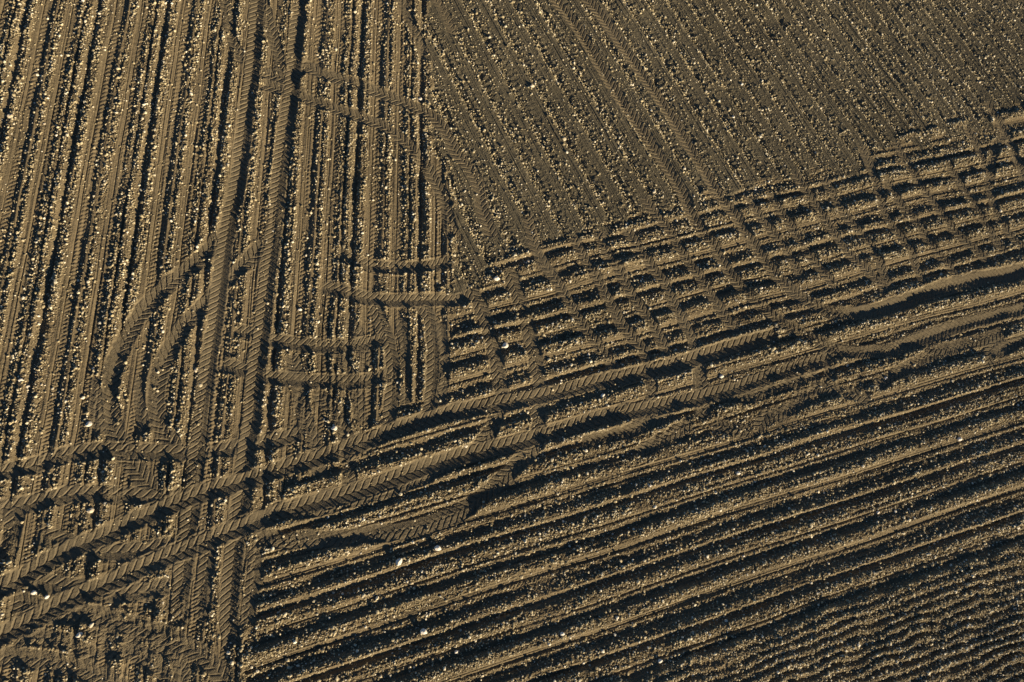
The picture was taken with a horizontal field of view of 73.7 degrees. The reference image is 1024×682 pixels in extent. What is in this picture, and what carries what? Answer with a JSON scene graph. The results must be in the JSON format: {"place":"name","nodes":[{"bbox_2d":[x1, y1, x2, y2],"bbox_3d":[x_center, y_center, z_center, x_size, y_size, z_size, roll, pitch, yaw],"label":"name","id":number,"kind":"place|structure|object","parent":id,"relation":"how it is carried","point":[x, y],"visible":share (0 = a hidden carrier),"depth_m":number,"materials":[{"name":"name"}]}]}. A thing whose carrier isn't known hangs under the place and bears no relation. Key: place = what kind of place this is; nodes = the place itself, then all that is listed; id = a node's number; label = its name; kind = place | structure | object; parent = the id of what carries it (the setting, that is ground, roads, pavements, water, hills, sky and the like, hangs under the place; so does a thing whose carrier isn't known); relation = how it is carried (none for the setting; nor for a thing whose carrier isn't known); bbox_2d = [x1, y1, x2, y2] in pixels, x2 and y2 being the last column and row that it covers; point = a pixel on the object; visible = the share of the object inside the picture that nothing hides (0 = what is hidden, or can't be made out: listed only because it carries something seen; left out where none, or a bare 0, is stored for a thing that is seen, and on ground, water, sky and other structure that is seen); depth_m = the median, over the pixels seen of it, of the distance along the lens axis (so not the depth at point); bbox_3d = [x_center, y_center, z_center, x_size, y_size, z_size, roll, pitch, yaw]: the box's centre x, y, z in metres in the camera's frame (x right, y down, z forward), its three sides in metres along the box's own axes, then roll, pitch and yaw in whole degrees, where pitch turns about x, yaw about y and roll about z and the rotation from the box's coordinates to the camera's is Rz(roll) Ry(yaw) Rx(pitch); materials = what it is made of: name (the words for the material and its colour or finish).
{"place":"outdoors","nodes":[
{"label":"outdoors","id":0,"kind":"place"},
{"bbox_2d":[0,0,462,681],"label":"planted field","id":1,"kind":"structure","parent":0,"point":[80,230],"depth_m":24.86,"materials":[{"name":"soil"}]},
{"bbox_2d":[0,510,25,558],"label":"tyre track","id":2,"kind":"structure","parent":1,"relation":"on","point":[12,520],"depth_m":20.96,"materials":[{"name":"soil"}]},
{"bbox_2d":[33,523,75,547],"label":"tyre track","id":3,"kind":"structure","parent":1,"relation":"on","point":[46,537],"depth_m":21.11,"materials":[{"name":"soil"}]},
{"bbox_2d":[17,628,100,660],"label":"tyre track","id":4,"kind":"structure","parent":1,"relation":"on","point":[54,637],"depth_m":20.32,"materials":[{"name":"soil"}]},
{"bbox_2d":[0,646,128,681],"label":"tyre track","id":5,"kind":"structure","parent":1,"relation":"on","point":[86,670],"depth_m":20.17,"materials":[{"name":"soil"}]},
{"bbox_2d":[85,421,91,426],"bbox_3d":[-13.775,2.711,22.206,0.224,0.125,0.168,-38,88,-27],"label":"field stone","id":6,"kind":"object","parent":1,"relation":"on","point":[88,423],"visible":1,"depth_m":22.17,"materials":[{"name":"white stone"}]},
{"bbox_2d":[86,508,93,512],"bbox_3d":[-13.239,5.327,21.444,0.220,0.119,0.151,-23,78,-16],"label":"field stone","id":7,"kind":"object","parent":1,"relation":"on","point":[90,510],"visible":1,"depth_m":21.41,"materials":[{"name":"white stone"}]},
{"bbox_2d":[0,484,180,518],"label":"tyre track","id":8,"kind":"structure","parent":1,"relation":"on","point":[67,494],"depth_m":21.63,"materials":[{"name":"soil"}]},
{"bbox_2d":[88,377,106,433],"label":"tyre track","id":9,"kind":"structure","parent":1,"relation":"on","point":[99,423],"depth_m":22.43,"materials":[{"name":"soil"}]},
{"bbox_2d":[31,573,169,602],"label":"tyre track","id":10,"kind":"structure","parent":1,"relation":"on","point":[52,584],"depth_m":20.95,"materials":[{"name":"soil"}]},
{"bbox_2d":[11,589,233,681],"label":"tyre track","id":11,"kind":"structure","parent":1,"relation":"on","point":[214,666],"depth_m":20.79,"materials":[{"name":"soil"}]},
{"bbox_2d":[82,623,190,681],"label":"tyre track","id":12,"kind":"structure","parent":1,"relation":"on","point":[180,667],"depth_m":20.65,"materials":[{"name":"soil"}]},
{"bbox_2d":[100,639,178,681],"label":"tyre track","id":13,"kind":"structure","parent":1,"relation":"on","point":[138,655],"depth_m":20.55,"materials":[{"name":"soil"}]},
{"bbox_2d":[134,377,149,432],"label":"tyre track","id":14,"kind":"structure","parent":1,"relation":"on","point":[141,415],"depth_m":22.68,"materials":[{"name":"soil"}]},
{"bbox_2d":[84,523,209,561],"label":"tyre track","id":15,"kind":"structure","parent":1,"relation":"on","point":[123,552],"depth_m":21.38,"materials":[{"name":"soil"}]},
{"bbox_2d":[0,426,300,480],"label":"tyre track","id":16,"kind":"structure","parent":1,"relation":"on","point":[60,456],"depth_m":22.22,"materials":[{"name":"soil"}]},
{"bbox_2d":[101,232,217,489],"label":"tyre track","id":17,"kind":"structure","parent":1,"relation":"on","point":[138,472],"depth_m":23.08,"materials":[{"name":"soil"}]},
{"bbox_2d":[146,238,264,444],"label":"tyre track","id":18,"kind":"structure","parent":1,"relation":"on","point":[165,360],"depth_m":23.37,"materials":[{"name":"soil"}]},
{"bbox_2d":[194,548,216,620],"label":"tyre track","id":19,"kind":"structure","parent":1,"relation":"on","point":[203,587],"depth_m":21.43,"materials":[{"name":"soil"}]},
{"bbox_2d":[168,0,264,625],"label":"tyre track","id":20,"kind":"structure","parent":1,"relation":"on","point":[204,399],"depth_m":24.08,"materials":[{"name":"soil"}]},
{"bbox_2d":[220,0,246,62],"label":"tyre track","id":21,"kind":"structure","parent":1,"relation":"on","point":[231,37],"depth_m":27.49,"materials":[{"name":"soil"}]},
{"bbox_2d":[218,0,307,647],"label":"tyre track","id":22,"kind":"structure","parent":1,"relation":"on","point":[229,594],"depth_m":24.16,"materials":[{"name":"soil"}]},
{"bbox_2d":[264,0,286,85],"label":"tyre track","id":23,"kind":"structure","parent":1,"relation":"on","point":[274,40],"depth_m":27.70,"materials":[{"name":"soil"}]},
{"bbox_2d":[220,358,390,389],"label":"tyre track","id":24,"kind":"structure","parent":1,"relation":"on","point":[238,368],"depth_m":23.89,"materials":[{"name":"soil"}]},
{"bbox_2d":[285,354,327,475],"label":"tyre track","id":25,"kind":"structure","parent":1,"relation":"on","point":[307,427],"depth_m":23.49,"materials":[{"name":"soil"}]},
{"bbox_2d":[233,324,384,353],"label":"tyre track","id":26,"kind":"structure","parent":1,"relation":"on","point":[305,344],"depth_m":24.30,"materials":[{"name":"soil"}]},
{"bbox_2d":[313,390,357,486],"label":"tyre track","id":27,"kind":"structure","parent":1,"relation":"on","point":[323,399],"depth_m":23.61,"materials":[{"name":"soil"}]},
{"bbox_2d":[331,352,366,421],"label":"tyre track","id":28,"kind":"structure","parent":1,"relation":"on","point":[357,397],"depth_m":24.01,"materials":[{"name":"soil"}]},
{"bbox_2d":[339,312,377,389],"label":"tyre track","id":29,"kind":"structure","parent":1,"relation":"on","point":[353,326],"depth_m":24.63,"materials":[{"name":"soil"}]},
{"bbox_2d":[261,79,459,236],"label":"tyre track","id":30,"kind":"structure","parent":1,"relation":"on","point":[434,180],"depth_m":27.19,"materials":[{"name":"soil"}]},
{"bbox_2d":[260,60,497,236],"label":"tyre track","id":31,"kind":"structure","parent":1,"relation":"on","point":[484,215],"depth_m":27.64,"materials":[{"name":"soil"}]},
{"bbox_2d":[368,305,400,424],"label":"tyre track","id":32,"kind":"structure","parent":1,"relation":"on","point":[391,393],"depth_m":24.57,"materials":[{"name":"soil"}]},
{"bbox_2d":[0,328,777,598],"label":"tyre track","id":33,"kind":"structure","parent":1,"relation":"on","point":[38,566],"depth_m":23.52,"materials":[{"name":"soil"}]},
{"bbox_2d":[336,248,450,273],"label":"tyre track","id":34,"kind":"structure","parent":1,"relation":"on","point":[426,265],"depth_m":25.68,"materials":[{"name":"soil"}]},
{"bbox_2d":[321,280,470,307],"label":"tyre track","id":35,"kind":"structure","parent":1,"relation":"on","point":[361,296],"depth_m":25.29,"materials":[{"name":"soil"}]},
{"bbox_2d":[396,317,411,405],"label":"tyre track","id":36,"kind":"structure","parent":1,"relation":"on","point":[405,355],"depth_m":24.71,"materials":[{"name":"soil"}]},
{"bbox_2d":[395,0,429,55],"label":"tyre track","id":37,"kind":"structure","parent":1,"relation":"on","point":[420,43],"depth_m":29.03,"materials":[{"name":"soil"}]},
{"bbox_2d":[416,305,439,412],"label":"tyre track","id":38,"kind":"structure","parent":1,"relation":"on","point":[427,313],"depth_m":24.88,"materials":[{"name":"soil"}]},
{"bbox_2d":[243,103,1023,681],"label":"furrowed field","id":39,"kind":"structure","parent":0,"point":[795,581],"depth_m":25.33,"materials":[{"name":"soil"}]},
{"bbox_2d":[240,548,263,626],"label":"tyre track","id":40,"kind":"structure","parent":39,"relation":"on","point":[254,568],"depth_m":21.66,"materials":[{"name":"soil"}]},
{"bbox_2d":[396,558,401,565],"bbox_3d":[-3.714,7.278,22.480,0.222,0.185,0.221,-8,74,-13],"label":"field stone","id":41,"kind":"object","parent":39,"relation":"on","point":[398,561],"visible":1,"depth_m":22.43,"materials":[{"name":"white stone"}]},
{"bbox_2d":[254,268,546,549],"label":"tyre track","id":42,"kind":"structure","parent":39,"relation":"on","point":[507,474],"depth_m":23.46,"materials":[{"name":"soil"}]},
{"bbox_2d":[294,287,508,519],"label":"tyre track","id":43,"kind":"structure","parent":39,"relation":"on","point":[500,383],"depth_m":24.70,"materials":[{"name":"soil"}]},
{"bbox_2d":[0,352,831,646],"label":"tyre track","id":44,"kind":"structure","parent":39,"relation":"on","point":[79,594],"depth_m":23.21,"materials":[{"name":"soil"}]},
{"bbox_2d":[420,628,426,633],"bbox_3d":[-2.851,9.384,22.021,0.200,0.168,0.202,-30,80,-17],"label":"field stone","id":45,"kind":"object","parent":39,"relation":"on","point":[423,631],"visible":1,"depth_m":21.98,"materials":[{"name":"white stone"}]},
{"bbox_2d":[434,545,440,550],"bbox_3d":[-2.491,6.943,22.856,0.200,0.168,0.202,-36,82,-18],"label":"field stone","id":46,"kind":"object","parent":39,"relation":"on","point":[437,547],"visible":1,"depth_m":22.81,"materials":[{"name":"white stone"}]},
{"bbox_2d":[435,323,449,405],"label":"tyre track","id":47,"kind":"structure","parent":39,"relation":"on","point":[444,350],"depth_m":24.91,"materials":[{"name":"soil"}]},
{"bbox_2d":[522,215,621,370],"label":"tyre track","id":48,"kind":"structure","parent":39,"relation":"on","point":[551,273],"depth_m":26.54,"materials":[{"name":"soil"}]},
{"bbox_2d":[568,235,657,400],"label":"tyre track","id":49,"kind":"structure","parent":39,"relation":"on","point":[626,329],"depth_m":26.66,"materials":[{"name":"soil"}]},
{"bbox_2d":[582,412,676,448],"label":"tyre track","id":50,"kind":"structure","parent":39,"relation":"on","point":[634,428],"depth_m":25.32,"materials":[{"name":"soil"}]},
{"bbox_2d":[593,230,675,358],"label":"tyre track","id":51,"kind":"structure","parent":39,"relation":"on","point":[635,300],"depth_m":27.02,"materials":[{"name":"soil"}]},
{"bbox_2d":[622,226,702,416],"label":"tyre track","id":52,"kind":"structure","parent":39,"relation":"on","point":[664,282],"depth_m":27.36,"materials":[{"name":"soil"}]},
{"bbox_2d":[636,417,693,457],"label":"tyre track","id":53,"kind":"structure","parent":39,"relation":"on","point":[657,441],"depth_m":25.49,"materials":[{"name":"soil"}]},
{"bbox_2d":[619,391,754,418],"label":"tyre track","id":54,"kind":"structure","parent":39,"relation":"on","point":[747,398],"depth_m":26.50,"materials":[{"name":"soil"}]},
{"bbox_2d":[640,196,740,334],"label":"tyre track","id":55,"kind":"structure","parent":39,"relation":"on","point":[713,298],"depth_m":27.88,"materials":[{"name":"soil"}]},
{"bbox_2d":[694,365,710,419],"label":"tyre track","id":56,"kind":"structure","parent":39,"relation":"on","point":[704,411],"depth_m":26.41,"materials":[{"name":"soil"}]},
{"bbox_2d":[712,417,748,437],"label":"tyre track","id":57,"kind":"structure","parent":39,"relation":"on","point":[724,426],"depth_m":26.08,"materials":[{"name":"soil"}]},
{"bbox_2d":[752,408,772,433],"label":"tyre track","id":58,"kind":"structure","parent":39,"relation":"on","point":[762,421],"depth_m":26.41,"materials":[{"name":"soil"}]},
{"bbox_2d":[745,196,805,279],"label":"tyre track","id":59,"kind":"structure","parent":39,"relation":"on","point":[774,235],"depth_m":29.02,"materials":[{"name":"soil"}]},
{"bbox_2d":[743,370,820,403],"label":"tyre track","id":60,"kind":"structure","parent":39,"relation":"on","point":[773,389],"depth_m":27.00,"materials":[{"name":"soil"}]},
{"bbox_2d":[551,0,1023,358],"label":"tyre track","id":61,"kind":"structure","parent":39,"relation":"on","point":[731,274],"depth_m":28.77,"materials":[{"name":"soil"}]},
{"bbox_2d":[767,397,810,426],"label":"tyre track","id":62,"kind":"structure","parent":39,"relation":"on","point":[791,406],"depth_m":26.72,"materials":[{"name":"soil"}]},
{"bbox_2d":[767,192,838,289],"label":"tyre track","id":63,"kind":"structure","parent":39,"relation":"on","point":[826,274],"depth_m":29.16,"materials":[{"name":"soil"}]},
{"bbox_2d":[821,351,836,389],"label":"tyre track","id":64,"kind":"structure","parent":39,"relation":"on","point":[827,378],"depth_m":27.51,"materials":[{"name":"soil"}]},
{"bbox_2d":[795,381,869,403],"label":"tyre track","id":65,"kind":"structure","parent":39,"relation":"on","point":[807,392],"depth_m":27.31,"materials":[{"name":"soil"}]},
{"bbox_2d":[790,171,889,293],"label":"tyre track","id":66,"kind":"structure","parent":39,"relation":"on","point":[865,268],"depth_m":29.59,"materials":[{"name":"soil"}]},
{"bbox_2d":[820,176,892,286],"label":"tyre track","id":67,"kind":"structure","parent":39,"relation":"on","point":[863,237],"depth_m":29.86,"materials":[{"name":"soil"}]},
{"bbox_2d":[857,145,928,283],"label":"tyre track","id":68,"kind":"structure","parent":39,"relation":"on","point":[870,168],"depth_m":30.39,"materials":[{"name":"soil"}]},
{"bbox_2d":[875,351,958,389],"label":"tyre track","id":69,"kind":"structure","parent":39,"relation":"on","point":[899,371],"depth_m":28.23,"materials":[{"name":"soil"}]},
{"bbox_2d":[884,178,960,275],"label":"tyre track","id":70,"kind":"structure","parent":39,"relation":"on","point":[889,184],"depth_m":30.49,"materials":[{"name":"soil"}]},
{"bbox_2d":[843,265,1023,321],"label":"furrow","id":71,"kind":"structure","parent":39,"relation":"on","point":[911,300],"depth_m":29.62,"materials":[{"name":"soil"}]},
{"bbox_2d":[891,141,993,266],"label":"tyre track","id":72,"kind":"structure","parent":39,"relation":"on","point":[964,239],"depth_m":30.99,"materials":[{"name":"soil"}]},
{"bbox_2d":[864,304,1023,358],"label":"tyre track","id":73,"kind":"structure","parent":39,"relation":"on","point":[911,342],"depth_m":29.08,"materials":[{"name":"soil"}]},
{"bbox_2d":[918,324,1011,355],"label":"tyre track","id":74,"kind":"structure","parent":39,"relation":"on","point":[960,344],"depth_m":29.11,"materials":[{"name":"soil"}]},
{"bbox_2d":[945,161,1007,253],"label":"tyre track","id":75,"kind":"structure","parent":39,"relation":"on","point":[959,181],"depth_m":31.40,"materials":[{"name":"soil"}]},
{"bbox_2d":[982,338,1004,366],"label":"tyre track","id":76,"kind":"structure","parent":39,"relation":"on","point":[988,354],"depth_m":29.16,"materials":[{"name":"soil"}]},
{"bbox_2d":[964,127,1023,253],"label":"tyre track","id":77,"kind":"structure","parent":39,"relation":"on","point":[992,203],"depth_m":31.76,"materials":[{"name":"soil"}]},
{"bbox_2d":[986,132,1006,181],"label":"tyre track","id":78,"kind":"structure","parent":39,"relation":"on","point":[992,158],"depth_m":32.56,"materials":[{"name":"soil"}]},
{"bbox_2d":[983,101,1023,183],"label":"tyre track","id":79,"kind":"structure","parent":39,"relation":"on","point":[1018,163],"depth_m":33.06,"materials":[{"name":"soil"}]},
{"bbox_2d":[991,333,1023,358],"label":"tyre track","id":80,"kind":"structure","parent":39,"relation":"on","point":[1004,348],"depth_m":29.44,"materials":[{"name":"soil"}]},
{"bbox_2d":[418,0,1023,294],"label":"drilled field","id":81,"kind":"structure","parent":0,"point":[513,219],"depth_m":30.45,"materials":[{"name":"soil"}]},
{"bbox_2d":[431,0,456,34],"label":"tyre track","id":82,"kind":"structure","parent":81,"relation":"on","point":[446,18],"depth_m":29.51,"materials":[{"name":"soil"}]},
{"bbox_2d":[0,0,1023,681],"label":"pebbles","id":83,"kind":"object","parent":81,"relation":"on","point":[576,338],"visible":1,"depth_m":25.63,"materials":[{"name":"beige stone"}]},
{"bbox_2d":[581,0,1023,319],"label":"tyre track","id":84,"kind":"structure","parent":81,"relation":"on","point":[793,291],"depth_m":29.40,"materials":[{"name":"soil"}]},
{"bbox_2d":[608,542,1023,681],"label":"stony field","id":85,"kind":"structure","parent":0,"point":[883,622],"depth_m":24.68,"materials":[{"name":"soil"}]}
]}

